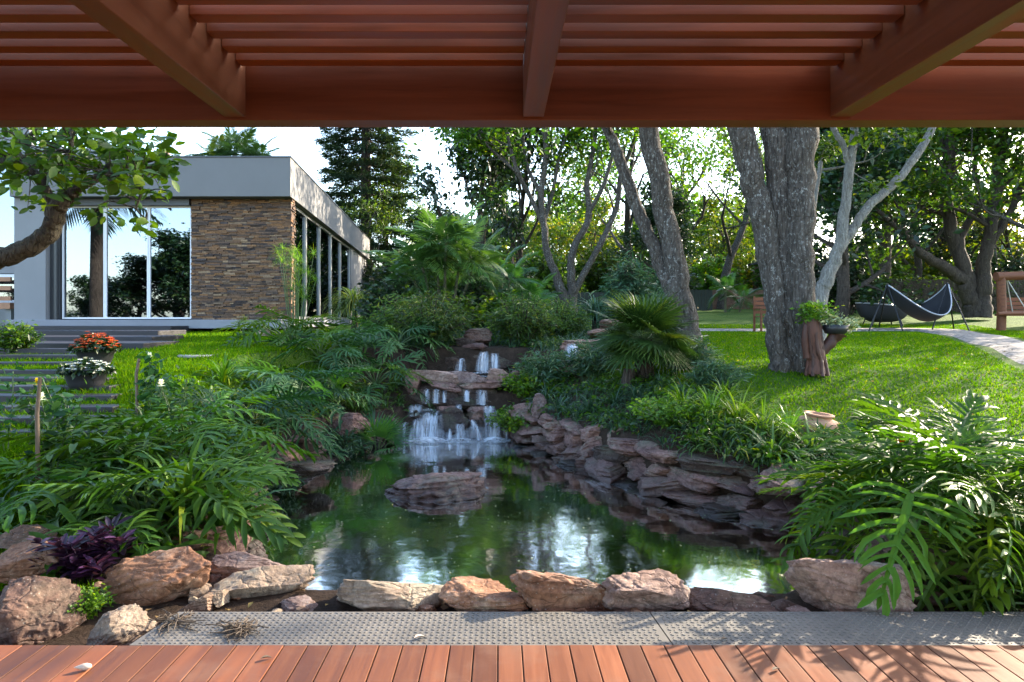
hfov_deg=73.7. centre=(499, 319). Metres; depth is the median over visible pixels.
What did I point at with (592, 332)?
rock
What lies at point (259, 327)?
philodendron
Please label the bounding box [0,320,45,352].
shrub
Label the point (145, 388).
strap leaf plant
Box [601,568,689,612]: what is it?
rock
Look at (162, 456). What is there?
strap leaf plant
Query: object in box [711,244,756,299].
border shrub
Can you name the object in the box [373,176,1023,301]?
distant woods
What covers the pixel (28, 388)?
timber sleeper
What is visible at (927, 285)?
hedge
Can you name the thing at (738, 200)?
tree
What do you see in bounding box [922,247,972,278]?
border shrub
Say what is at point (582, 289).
border shrub
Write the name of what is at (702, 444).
ground cover
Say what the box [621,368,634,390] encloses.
palm stump
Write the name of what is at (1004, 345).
path
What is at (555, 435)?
rock
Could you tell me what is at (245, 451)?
strap leaf plant
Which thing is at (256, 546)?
rock
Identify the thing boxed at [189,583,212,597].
stone
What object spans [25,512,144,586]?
purple heart plant
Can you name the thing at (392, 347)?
philodendron
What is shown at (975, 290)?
spreading tree
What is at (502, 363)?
rock
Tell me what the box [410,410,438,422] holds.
rock
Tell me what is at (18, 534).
rock
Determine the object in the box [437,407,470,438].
rock
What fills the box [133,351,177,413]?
rose bush
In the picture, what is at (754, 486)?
rock
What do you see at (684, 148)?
tree
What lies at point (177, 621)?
dry roots
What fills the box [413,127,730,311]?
airy tree
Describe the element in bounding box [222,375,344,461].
philodendron
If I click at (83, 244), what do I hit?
window
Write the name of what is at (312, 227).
window
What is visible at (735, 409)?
strap leaf plant
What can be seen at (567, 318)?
shrub
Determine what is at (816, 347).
stump planter
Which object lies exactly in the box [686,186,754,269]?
yellow green tree
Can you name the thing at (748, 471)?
rock
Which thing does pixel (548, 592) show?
rock
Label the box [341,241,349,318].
window
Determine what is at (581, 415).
undergrowth
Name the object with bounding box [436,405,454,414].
rock
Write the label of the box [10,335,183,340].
timber step
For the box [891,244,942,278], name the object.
border shrub
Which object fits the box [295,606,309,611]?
stone
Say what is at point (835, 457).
philodendron
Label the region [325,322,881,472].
ground cover
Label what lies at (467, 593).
rock
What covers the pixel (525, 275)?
border shrub
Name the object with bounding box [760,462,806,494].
rock
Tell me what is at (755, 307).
garden chair
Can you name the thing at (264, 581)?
rock
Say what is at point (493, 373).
rock
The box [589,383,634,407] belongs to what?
strap leaf plant
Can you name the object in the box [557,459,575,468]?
rock
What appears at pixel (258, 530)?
philodendron
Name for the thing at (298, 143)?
sky
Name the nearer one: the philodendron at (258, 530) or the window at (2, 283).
the philodendron at (258, 530)
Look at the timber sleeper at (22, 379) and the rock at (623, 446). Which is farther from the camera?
the timber sleeper at (22, 379)
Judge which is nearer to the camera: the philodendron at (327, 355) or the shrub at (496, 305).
the philodendron at (327, 355)
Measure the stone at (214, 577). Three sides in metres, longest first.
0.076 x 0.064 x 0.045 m
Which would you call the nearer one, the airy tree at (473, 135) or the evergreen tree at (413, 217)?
the airy tree at (473, 135)
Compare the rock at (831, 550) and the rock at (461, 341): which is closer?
the rock at (831, 550)
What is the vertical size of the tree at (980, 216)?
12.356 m
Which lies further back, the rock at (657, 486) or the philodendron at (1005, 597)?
the rock at (657, 486)
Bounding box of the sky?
[37,127,1023,296]
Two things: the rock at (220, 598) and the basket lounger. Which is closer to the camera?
the rock at (220, 598)
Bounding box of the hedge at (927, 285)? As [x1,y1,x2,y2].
[879,275,1023,312]
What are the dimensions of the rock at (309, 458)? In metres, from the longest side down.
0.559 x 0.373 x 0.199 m
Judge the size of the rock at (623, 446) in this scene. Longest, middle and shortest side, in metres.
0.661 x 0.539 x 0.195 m
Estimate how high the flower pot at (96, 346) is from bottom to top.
0.473 m
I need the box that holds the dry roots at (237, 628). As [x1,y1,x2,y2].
[205,615,268,642]
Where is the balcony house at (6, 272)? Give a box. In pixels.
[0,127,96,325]
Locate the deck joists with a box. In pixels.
[445,660,573,681]
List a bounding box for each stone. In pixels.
[91,581,101,590]
[177,354,217,357]
[188,596,197,603]
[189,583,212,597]
[209,573,221,581]
[271,608,283,611]
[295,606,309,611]
[417,604,436,611]
[575,608,587,611]
[630,608,641,611]
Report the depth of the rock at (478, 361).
11.88 m
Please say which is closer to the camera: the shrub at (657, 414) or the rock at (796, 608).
the rock at (796, 608)
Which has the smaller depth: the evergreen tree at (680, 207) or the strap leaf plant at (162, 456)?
the strap leaf plant at (162, 456)
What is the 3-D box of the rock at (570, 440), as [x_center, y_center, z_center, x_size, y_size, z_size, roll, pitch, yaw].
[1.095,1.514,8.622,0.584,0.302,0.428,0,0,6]
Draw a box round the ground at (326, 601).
[0,309,1023,659]
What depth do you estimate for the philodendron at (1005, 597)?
3.65 m
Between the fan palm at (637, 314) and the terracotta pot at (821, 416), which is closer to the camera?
the terracotta pot at (821, 416)
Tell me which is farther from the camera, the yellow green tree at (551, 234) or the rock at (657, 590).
the yellow green tree at (551, 234)
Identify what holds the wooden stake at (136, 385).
on the ground at (326, 601)
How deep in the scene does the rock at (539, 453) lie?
8.82 m
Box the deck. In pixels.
[0,645,1023,681]
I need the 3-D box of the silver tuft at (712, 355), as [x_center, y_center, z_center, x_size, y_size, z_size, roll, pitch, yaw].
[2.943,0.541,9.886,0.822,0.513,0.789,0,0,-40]
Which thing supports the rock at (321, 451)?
on the ground at (326, 601)
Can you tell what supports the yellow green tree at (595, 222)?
on the ground at (326, 601)
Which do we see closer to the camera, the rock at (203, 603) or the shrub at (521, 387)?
the rock at (203, 603)
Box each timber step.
[0,326,194,331]
[0,330,185,334]
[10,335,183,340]
[31,341,178,349]
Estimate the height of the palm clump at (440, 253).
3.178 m
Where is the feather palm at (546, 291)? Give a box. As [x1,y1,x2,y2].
[504,276,562,305]
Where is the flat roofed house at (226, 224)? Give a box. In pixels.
[7,152,369,328]
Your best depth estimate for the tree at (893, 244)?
31.31 m
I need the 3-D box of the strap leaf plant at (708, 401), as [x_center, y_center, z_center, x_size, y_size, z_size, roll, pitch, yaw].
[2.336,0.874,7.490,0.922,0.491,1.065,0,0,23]
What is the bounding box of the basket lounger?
[855,302,906,325]
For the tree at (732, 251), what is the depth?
33.15 m
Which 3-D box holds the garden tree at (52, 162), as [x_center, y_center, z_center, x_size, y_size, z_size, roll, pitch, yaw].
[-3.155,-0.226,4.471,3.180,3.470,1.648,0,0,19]
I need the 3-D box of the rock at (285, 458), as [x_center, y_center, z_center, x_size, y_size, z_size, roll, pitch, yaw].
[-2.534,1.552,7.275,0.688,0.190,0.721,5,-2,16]
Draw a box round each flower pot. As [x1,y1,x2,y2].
[52,357,116,392]
[66,331,123,362]
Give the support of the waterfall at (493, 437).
on the pond water at (489, 535)
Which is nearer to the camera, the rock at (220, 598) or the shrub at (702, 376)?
the rock at (220, 598)
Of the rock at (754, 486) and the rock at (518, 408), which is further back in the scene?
the rock at (518, 408)
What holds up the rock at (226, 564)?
on the ground at (326, 601)
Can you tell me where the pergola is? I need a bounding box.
[0,0,1023,126]
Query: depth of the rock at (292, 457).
7.62 m
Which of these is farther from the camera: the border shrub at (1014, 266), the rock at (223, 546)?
the border shrub at (1014, 266)
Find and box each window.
[0,169,13,246]
[0,274,13,302]
[62,206,104,318]
[105,206,148,318]
[149,206,191,318]
[294,207,305,318]
[306,214,319,318]
[320,225,330,318]
[331,233,340,318]
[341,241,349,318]
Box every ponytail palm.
[321,286,382,328]
[566,292,605,331]
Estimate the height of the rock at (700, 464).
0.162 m
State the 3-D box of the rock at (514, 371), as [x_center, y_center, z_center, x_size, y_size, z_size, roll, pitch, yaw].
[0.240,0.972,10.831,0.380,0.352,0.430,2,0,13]
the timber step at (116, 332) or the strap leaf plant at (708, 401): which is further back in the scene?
the timber step at (116, 332)
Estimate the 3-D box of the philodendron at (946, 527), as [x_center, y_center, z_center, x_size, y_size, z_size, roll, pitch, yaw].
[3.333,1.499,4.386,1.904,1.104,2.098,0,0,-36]
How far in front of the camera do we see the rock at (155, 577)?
3.80 m
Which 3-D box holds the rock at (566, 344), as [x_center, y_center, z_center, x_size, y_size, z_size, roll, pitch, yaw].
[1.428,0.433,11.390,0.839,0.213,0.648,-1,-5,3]
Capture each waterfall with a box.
[403,392,505,441]
[459,353,496,370]
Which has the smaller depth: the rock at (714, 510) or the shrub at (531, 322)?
the rock at (714, 510)
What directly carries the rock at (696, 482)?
on the rock at (690, 498)
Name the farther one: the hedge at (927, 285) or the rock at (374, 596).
the hedge at (927, 285)
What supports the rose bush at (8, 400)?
on the ground at (326, 601)
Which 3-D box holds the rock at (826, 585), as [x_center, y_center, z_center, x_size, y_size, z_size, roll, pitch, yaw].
[1.928,1.478,3.752,0.662,0.395,0.311,13,6,11]
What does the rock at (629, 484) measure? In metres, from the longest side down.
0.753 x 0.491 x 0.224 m
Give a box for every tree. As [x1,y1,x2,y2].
[0,127,191,269]
[313,127,422,271]
[320,140,437,267]
[340,180,413,270]
[378,203,462,270]
[402,127,541,290]
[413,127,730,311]
[447,209,488,270]
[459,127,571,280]
[481,127,706,348]
[502,206,594,264]
[529,143,641,249]
[539,127,700,265]
[549,192,624,267]
[579,127,819,372]
[599,178,706,274]
[622,127,740,257]
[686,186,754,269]
[692,127,765,308]
[705,138,822,246]
[709,148,765,217]
[731,127,964,322]
[748,127,941,339]
[816,127,1023,317]
[821,152,971,262]
[837,128,989,303]
[868,155,1022,277]
[892,147,1015,278]
[906,158,1023,264]
[912,127,1023,270]
[914,127,1023,229]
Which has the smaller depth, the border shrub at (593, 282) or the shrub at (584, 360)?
the shrub at (584, 360)
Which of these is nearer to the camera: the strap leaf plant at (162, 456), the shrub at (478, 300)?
the strap leaf plant at (162, 456)
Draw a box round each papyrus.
[236,314,251,330]
[268,243,318,333]
[395,299,411,333]
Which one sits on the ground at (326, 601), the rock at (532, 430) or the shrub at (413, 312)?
the shrub at (413, 312)
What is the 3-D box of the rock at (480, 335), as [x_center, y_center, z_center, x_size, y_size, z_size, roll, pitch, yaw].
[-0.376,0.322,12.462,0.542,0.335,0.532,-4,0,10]
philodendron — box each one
[0,407,269,522]
[0,439,192,556]
[3,454,294,577]
[45,437,305,559]
[46,410,320,538]
[128,390,286,486]
[156,375,328,463]
[200,377,348,461]
[211,304,362,364]
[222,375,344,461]
[230,359,381,452]
[264,324,381,388]
[283,367,386,423]
[324,350,437,418]
[336,316,455,383]
[754,439,995,574]
[782,495,1023,611]
[793,390,1023,576]
[793,416,1023,559]
[798,438,1023,541]
[806,409,1023,598]
[831,476,1023,593]
[837,476,978,615]
[846,422,921,505]
[889,434,1023,490]
[906,516,1023,614]
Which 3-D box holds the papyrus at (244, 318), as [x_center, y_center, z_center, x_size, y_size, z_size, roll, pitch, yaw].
[-5.263,0.157,14.014,0.536,0.579,0.385,0,0,0]
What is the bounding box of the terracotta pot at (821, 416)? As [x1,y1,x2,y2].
[796,411,839,434]
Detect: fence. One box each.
[538,292,604,310]
[690,290,712,310]
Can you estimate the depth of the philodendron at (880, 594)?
3.68 m
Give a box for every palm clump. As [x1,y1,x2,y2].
[361,201,509,307]
[441,244,557,306]
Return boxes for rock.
[0,524,58,548]
[0,539,62,583]
[0,575,87,645]
[86,603,157,646]
[101,546,211,605]
[159,516,207,535]
[172,520,251,553]
[179,592,215,611]
[210,551,286,580]
[210,564,314,598]
[212,589,229,607]
[249,539,267,558]
[256,327,271,336]
[267,494,279,499]
[268,456,291,468]
[277,447,302,460]
[280,594,317,611]
[282,460,337,477]
[288,435,309,442]
[303,452,319,459]
[309,433,324,447]
[313,448,326,454]
[319,453,335,461]
[329,414,338,427]
[332,413,370,436]
[336,579,443,611]
[372,436,396,445]
[384,471,488,502]
[388,416,403,436]
[403,421,409,433]
[404,375,421,395]
[404,406,433,415]
[408,370,458,383]
[409,383,458,406]
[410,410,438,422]
[427,381,460,392]
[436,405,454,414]
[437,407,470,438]
[438,576,528,611]
[444,396,486,409]
[445,356,464,370]
[448,371,486,383]
[454,337,476,345]
[456,383,496,402]
[459,380,501,389]
[462,343,485,349]
[463,328,492,343]
[464,417,487,438]
[466,405,487,421]
[473,355,492,365]
[483,409,498,430]
[485,368,510,380]
[492,354,512,369]
[503,415,518,439]
[504,370,521,388]
[508,402,532,420]
[510,570,612,611]
[513,429,534,443]
[513,444,533,446]
[516,424,543,434]
[521,445,535,450]
[524,416,538,424]
[530,450,551,456]
[531,393,547,417]
[531,435,549,450]
[538,413,556,425]
[541,426,566,443]
[542,420,560,430]
[544,441,566,455]
[551,454,562,460]
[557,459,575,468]
[559,418,582,435]
[560,339,599,351]
[560,446,580,459]
[563,430,582,447]
[574,455,592,469]
[576,436,601,457]
[580,424,602,441]
[584,455,626,483]
[587,329,606,337]
[591,445,633,464]
[599,319,622,328]
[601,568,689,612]
[607,427,623,444]
[608,437,641,456]
[611,478,637,489]
[623,457,645,471]
[625,489,664,496]
[627,466,647,480]
[633,440,660,462]
[637,476,688,496]
[643,463,671,476]
[645,450,677,463]
[661,490,722,507]
[666,466,719,493]
[676,453,741,476]
[688,587,777,611]
[694,501,746,518]
[706,474,755,496]
[715,493,762,511]
[728,461,758,478]
[739,509,797,527]
[747,477,795,496]
[754,591,774,596]
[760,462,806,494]
[761,496,801,517]
[771,599,799,611]
[782,605,810,611]
[784,558,919,611]
[798,522,820,539]
[801,496,821,514]
[810,477,860,498]
[810,520,846,534]
[826,539,838,553]
[827,554,853,560]
[839,529,852,550]
[850,514,866,537]
[851,539,924,572]
[867,509,944,536]
[874,523,970,581]
[907,568,949,605]
[948,578,996,594]
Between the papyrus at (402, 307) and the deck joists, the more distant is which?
the papyrus at (402, 307)
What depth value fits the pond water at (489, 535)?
5.67 m
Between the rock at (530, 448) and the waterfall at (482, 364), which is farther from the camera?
the waterfall at (482, 364)
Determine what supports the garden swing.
on the ground at (326, 601)
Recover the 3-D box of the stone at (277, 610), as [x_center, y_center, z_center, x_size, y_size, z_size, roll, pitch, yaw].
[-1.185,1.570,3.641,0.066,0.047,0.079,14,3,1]
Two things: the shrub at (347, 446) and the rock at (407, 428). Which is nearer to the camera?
the shrub at (347, 446)
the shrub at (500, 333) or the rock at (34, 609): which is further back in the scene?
the shrub at (500, 333)
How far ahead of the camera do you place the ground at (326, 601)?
8.99 m
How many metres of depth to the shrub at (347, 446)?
8.79 m
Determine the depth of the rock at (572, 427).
8.60 m
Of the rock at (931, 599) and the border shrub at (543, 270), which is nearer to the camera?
the rock at (931, 599)
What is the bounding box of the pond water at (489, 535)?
[263,438,831,592]
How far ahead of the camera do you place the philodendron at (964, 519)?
4.45 m
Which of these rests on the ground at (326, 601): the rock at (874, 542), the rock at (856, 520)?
the rock at (856, 520)
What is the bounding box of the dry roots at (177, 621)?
[148,609,207,635]
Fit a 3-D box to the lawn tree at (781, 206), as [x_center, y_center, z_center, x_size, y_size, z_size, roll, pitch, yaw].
[4.165,-4.723,9.193,8.484,11.020,6.863,0,0,0]
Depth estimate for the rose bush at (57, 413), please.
5.86 m
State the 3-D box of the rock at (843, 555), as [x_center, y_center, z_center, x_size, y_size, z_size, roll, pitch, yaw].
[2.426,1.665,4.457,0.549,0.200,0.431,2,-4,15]
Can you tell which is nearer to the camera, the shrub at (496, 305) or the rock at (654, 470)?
the rock at (654, 470)
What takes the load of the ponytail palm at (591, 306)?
on the ground at (326, 601)
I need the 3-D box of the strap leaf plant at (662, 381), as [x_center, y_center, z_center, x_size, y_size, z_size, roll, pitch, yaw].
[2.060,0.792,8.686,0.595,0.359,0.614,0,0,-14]
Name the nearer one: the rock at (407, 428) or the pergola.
the pergola
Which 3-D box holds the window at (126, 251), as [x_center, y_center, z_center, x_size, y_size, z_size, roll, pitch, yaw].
[-8.672,-1.330,15.930,1.009,2.620,0.070,0,0,0]
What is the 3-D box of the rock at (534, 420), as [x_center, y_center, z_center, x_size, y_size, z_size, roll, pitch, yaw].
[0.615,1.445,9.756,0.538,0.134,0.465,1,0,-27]
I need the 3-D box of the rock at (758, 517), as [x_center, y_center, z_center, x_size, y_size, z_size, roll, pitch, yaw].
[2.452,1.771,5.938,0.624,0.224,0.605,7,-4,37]
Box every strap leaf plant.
[79,433,217,498]
[85,426,271,549]
[129,372,177,393]
[139,454,306,554]
[171,426,287,485]
[192,351,251,385]
[314,368,363,393]
[522,380,562,407]
[536,393,570,412]
[568,392,604,412]
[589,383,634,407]
[613,381,651,402]
[636,368,679,394]
[643,380,718,408]
[681,379,746,419]
[692,374,762,402]
[698,379,783,430]
[724,414,778,446]
[731,395,813,443]
[738,419,815,470]
[761,398,828,440]
[767,412,852,464]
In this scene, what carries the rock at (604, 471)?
on the rock at (629, 484)
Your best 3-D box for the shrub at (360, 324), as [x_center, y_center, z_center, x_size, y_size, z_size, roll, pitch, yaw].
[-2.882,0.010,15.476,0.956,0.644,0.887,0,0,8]
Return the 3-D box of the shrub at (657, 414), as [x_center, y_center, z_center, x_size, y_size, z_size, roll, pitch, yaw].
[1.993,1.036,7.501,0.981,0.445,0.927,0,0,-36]
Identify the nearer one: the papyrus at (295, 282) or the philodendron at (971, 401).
the philodendron at (971, 401)
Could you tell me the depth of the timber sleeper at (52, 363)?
8.85 m
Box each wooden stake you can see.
[35,377,41,481]
[135,359,140,414]
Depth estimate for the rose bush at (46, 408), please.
5.38 m
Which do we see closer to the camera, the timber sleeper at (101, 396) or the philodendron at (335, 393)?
the timber sleeper at (101, 396)
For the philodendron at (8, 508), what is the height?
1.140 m
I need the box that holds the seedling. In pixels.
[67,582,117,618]
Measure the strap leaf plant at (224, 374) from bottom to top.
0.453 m
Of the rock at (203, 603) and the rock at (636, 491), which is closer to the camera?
the rock at (203, 603)
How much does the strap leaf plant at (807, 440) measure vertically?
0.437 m
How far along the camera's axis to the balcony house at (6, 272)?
18.39 m
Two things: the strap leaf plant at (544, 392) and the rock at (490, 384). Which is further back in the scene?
the rock at (490, 384)
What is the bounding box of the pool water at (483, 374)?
[472,372,509,376]
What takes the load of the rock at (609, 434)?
on the ground at (326, 601)
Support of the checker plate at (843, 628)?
on the ground at (326, 601)
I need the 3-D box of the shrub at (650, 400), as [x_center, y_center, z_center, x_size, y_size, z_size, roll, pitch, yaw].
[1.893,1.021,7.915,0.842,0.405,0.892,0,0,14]
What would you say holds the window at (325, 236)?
in the flat roofed house at (226, 224)
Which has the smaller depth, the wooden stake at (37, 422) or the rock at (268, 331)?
the wooden stake at (37, 422)
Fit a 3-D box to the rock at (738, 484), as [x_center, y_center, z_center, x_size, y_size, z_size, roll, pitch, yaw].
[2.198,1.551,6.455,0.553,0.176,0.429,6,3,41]
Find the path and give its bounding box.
[699,328,1023,364]
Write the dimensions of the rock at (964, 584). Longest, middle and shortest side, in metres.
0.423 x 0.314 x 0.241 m
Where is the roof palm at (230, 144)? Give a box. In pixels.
[184,127,280,155]
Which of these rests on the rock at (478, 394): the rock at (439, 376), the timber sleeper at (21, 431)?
the rock at (439, 376)
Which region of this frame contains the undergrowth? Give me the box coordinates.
[9,327,1023,609]
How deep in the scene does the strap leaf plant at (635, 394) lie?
8.54 m
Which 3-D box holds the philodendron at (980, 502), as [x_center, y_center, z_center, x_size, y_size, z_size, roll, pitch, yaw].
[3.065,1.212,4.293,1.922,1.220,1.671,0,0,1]
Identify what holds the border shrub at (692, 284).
on the ground at (326, 601)
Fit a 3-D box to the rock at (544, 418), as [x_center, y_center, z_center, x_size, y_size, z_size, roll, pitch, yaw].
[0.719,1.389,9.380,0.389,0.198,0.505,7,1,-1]
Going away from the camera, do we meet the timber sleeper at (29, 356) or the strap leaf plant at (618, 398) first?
the strap leaf plant at (618, 398)
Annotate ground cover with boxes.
[24,356,1023,611]
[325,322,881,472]
[343,322,591,329]
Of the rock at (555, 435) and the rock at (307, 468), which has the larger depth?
the rock at (555, 435)
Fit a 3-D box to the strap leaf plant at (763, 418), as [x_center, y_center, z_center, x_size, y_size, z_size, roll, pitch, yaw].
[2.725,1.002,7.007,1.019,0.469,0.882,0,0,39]
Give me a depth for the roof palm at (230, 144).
21.75 m
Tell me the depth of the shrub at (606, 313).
13.15 m
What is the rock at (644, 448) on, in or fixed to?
on the rock at (654, 470)
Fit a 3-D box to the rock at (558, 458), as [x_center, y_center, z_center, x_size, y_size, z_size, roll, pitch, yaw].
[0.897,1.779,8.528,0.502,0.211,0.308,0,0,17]
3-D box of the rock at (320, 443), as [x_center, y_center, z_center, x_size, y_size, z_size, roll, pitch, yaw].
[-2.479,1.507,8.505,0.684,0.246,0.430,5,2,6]
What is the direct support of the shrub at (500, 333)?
on the ground at (326, 601)
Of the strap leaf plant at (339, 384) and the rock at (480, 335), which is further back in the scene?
the rock at (480, 335)
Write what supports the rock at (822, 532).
on the ground at (326, 601)
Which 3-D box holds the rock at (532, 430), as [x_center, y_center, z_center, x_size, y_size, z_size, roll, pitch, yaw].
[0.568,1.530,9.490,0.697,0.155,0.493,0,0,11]
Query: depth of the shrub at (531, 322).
12.28 m
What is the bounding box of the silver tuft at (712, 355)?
[690,346,726,364]
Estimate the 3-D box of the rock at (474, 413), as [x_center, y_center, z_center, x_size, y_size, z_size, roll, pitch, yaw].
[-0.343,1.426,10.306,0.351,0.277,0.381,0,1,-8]
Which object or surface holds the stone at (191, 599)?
on the ground at (326, 601)
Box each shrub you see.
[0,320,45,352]
[267,459,306,495]
[321,426,375,458]
[351,244,436,296]
[352,313,369,327]
[353,272,418,320]
[361,248,392,291]
[362,291,428,337]
[383,285,476,346]
[424,260,483,294]
[431,291,491,331]
[440,263,517,295]
[449,273,504,327]
[472,289,533,323]
[480,321,501,335]
[483,401,531,433]
[484,289,566,346]
[497,250,551,287]
[498,367,564,398]
[508,347,579,388]
[522,237,586,294]
[531,293,594,337]
[547,269,587,298]
[557,337,634,377]
[574,236,625,291]
[590,250,664,334]
[593,304,629,332]
[626,392,696,420]
[633,396,717,430]
[640,267,665,336]
[644,255,705,289]
[654,332,720,370]
[682,357,755,393]
[689,249,750,291]
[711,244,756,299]
[739,264,762,291]
[814,245,900,314]
[827,225,920,302]
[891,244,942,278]
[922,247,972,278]
[971,237,1023,277]
[997,236,1023,271]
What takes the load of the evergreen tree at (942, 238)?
on the ground at (326, 601)
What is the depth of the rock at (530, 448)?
9.15 m
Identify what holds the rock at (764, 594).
on the ground at (326, 601)
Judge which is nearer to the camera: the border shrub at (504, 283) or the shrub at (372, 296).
the shrub at (372, 296)
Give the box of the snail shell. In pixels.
[74,663,91,669]
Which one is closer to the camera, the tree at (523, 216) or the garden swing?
the garden swing
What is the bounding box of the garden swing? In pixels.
[992,271,1023,330]
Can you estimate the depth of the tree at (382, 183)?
37.15 m
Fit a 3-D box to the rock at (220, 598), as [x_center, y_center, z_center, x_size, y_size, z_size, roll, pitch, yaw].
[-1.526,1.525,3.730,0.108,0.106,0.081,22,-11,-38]
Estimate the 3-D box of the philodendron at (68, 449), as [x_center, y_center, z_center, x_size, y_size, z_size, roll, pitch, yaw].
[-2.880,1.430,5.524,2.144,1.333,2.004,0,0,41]
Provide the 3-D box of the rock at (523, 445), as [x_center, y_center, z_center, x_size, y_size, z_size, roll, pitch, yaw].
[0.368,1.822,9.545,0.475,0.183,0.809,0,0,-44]
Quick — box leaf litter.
[0,328,1023,617]
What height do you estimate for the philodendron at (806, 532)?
1.016 m
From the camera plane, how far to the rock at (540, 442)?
9.07 m
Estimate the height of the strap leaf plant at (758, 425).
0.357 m
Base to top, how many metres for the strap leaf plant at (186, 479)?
0.679 m
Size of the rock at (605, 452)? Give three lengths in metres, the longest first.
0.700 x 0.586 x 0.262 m
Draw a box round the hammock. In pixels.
[868,283,969,330]
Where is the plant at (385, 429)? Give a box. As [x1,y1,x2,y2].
[348,407,416,454]
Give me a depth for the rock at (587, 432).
8.22 m
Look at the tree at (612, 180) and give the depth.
47.60 m
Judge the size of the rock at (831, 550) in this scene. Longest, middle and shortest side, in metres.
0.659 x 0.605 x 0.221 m
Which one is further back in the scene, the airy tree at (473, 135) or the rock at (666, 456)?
the airy tree at (473, 135)
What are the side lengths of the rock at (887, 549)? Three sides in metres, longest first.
0.762 x 0.434 x 0.189 m
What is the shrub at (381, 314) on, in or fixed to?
on the ground at (326, 601)
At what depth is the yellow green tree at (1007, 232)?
36.20 m
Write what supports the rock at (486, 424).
on the ground at (326, 601)
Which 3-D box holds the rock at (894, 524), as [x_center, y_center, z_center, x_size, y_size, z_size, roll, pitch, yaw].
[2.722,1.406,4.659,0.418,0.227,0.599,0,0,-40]
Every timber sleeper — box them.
[0,348,73,353]
[0,354,76,359]
[0,361,113,366]
[0,369,61,373]
[0,377,115,381]
[0,384,118,391]
[0,393,122,402]
[0,415,123,425]
[0,428,114,436]
[2,404,121,414]
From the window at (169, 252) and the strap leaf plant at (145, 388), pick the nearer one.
the strap leaf plant at (145, 388)
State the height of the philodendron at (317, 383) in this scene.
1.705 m
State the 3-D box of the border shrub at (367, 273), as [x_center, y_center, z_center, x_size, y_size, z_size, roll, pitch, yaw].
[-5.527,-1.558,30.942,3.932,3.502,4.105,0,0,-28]
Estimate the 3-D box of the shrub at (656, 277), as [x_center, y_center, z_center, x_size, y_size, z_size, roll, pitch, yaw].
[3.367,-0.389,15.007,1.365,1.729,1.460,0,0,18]
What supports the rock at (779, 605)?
on the ground at (326, 601)
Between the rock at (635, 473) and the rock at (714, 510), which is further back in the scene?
the rock at (635, 473)
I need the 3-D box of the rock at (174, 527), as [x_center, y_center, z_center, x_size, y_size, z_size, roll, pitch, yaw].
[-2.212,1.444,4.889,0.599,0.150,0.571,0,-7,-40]
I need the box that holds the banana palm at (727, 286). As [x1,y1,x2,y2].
[705,272,762,311]
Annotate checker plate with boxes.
[129,612,671,649]
[650,612,1023,646]
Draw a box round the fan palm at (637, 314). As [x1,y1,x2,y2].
[585,284,706,381]
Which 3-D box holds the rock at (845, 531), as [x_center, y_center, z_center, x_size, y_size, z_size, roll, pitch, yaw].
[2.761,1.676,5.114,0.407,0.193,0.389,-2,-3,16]
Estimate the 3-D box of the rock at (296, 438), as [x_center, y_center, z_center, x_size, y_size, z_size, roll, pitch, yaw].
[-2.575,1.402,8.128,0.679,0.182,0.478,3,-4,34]
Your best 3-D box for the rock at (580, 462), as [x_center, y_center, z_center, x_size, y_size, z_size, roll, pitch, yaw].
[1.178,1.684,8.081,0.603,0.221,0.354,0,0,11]
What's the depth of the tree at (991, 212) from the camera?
21.46 m
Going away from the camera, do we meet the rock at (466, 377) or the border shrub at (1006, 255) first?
the rock at (466, 377)
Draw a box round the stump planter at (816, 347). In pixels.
[789,300,864,375]
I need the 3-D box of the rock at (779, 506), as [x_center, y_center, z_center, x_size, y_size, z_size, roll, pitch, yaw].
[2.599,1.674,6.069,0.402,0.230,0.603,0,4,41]
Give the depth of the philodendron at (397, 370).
10.39 m
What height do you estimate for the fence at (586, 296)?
0.950 m
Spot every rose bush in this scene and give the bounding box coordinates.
[0,361,29,452]
[12,388,84,481]
[15,372,100,448]
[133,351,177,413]
[145,365,208,431]
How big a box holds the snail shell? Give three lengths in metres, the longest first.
0.070 x 0.028 x 0.028 m
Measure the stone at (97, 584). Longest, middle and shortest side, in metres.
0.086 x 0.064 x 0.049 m
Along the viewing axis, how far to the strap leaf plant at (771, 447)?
6.45 m
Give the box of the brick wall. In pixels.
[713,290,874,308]
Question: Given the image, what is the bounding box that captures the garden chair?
[752,296,766,331]
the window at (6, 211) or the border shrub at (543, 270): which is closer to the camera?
the window at (6, 211)
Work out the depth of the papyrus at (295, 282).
13.57 m
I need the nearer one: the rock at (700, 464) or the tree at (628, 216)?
the rock at (700, 464)
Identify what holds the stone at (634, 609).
on the ground at (326, 601)
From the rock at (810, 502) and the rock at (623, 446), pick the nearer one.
the rock at (810, 502)
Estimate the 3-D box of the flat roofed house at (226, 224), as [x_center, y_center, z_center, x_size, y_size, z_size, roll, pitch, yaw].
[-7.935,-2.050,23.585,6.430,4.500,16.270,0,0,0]
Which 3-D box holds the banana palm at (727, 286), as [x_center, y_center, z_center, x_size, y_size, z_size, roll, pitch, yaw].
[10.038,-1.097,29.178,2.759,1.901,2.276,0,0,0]
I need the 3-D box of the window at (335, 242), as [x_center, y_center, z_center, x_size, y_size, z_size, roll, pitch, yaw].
[-5.536,-1.395,23.000,0.100,2.770,2.000,0,0,-5]

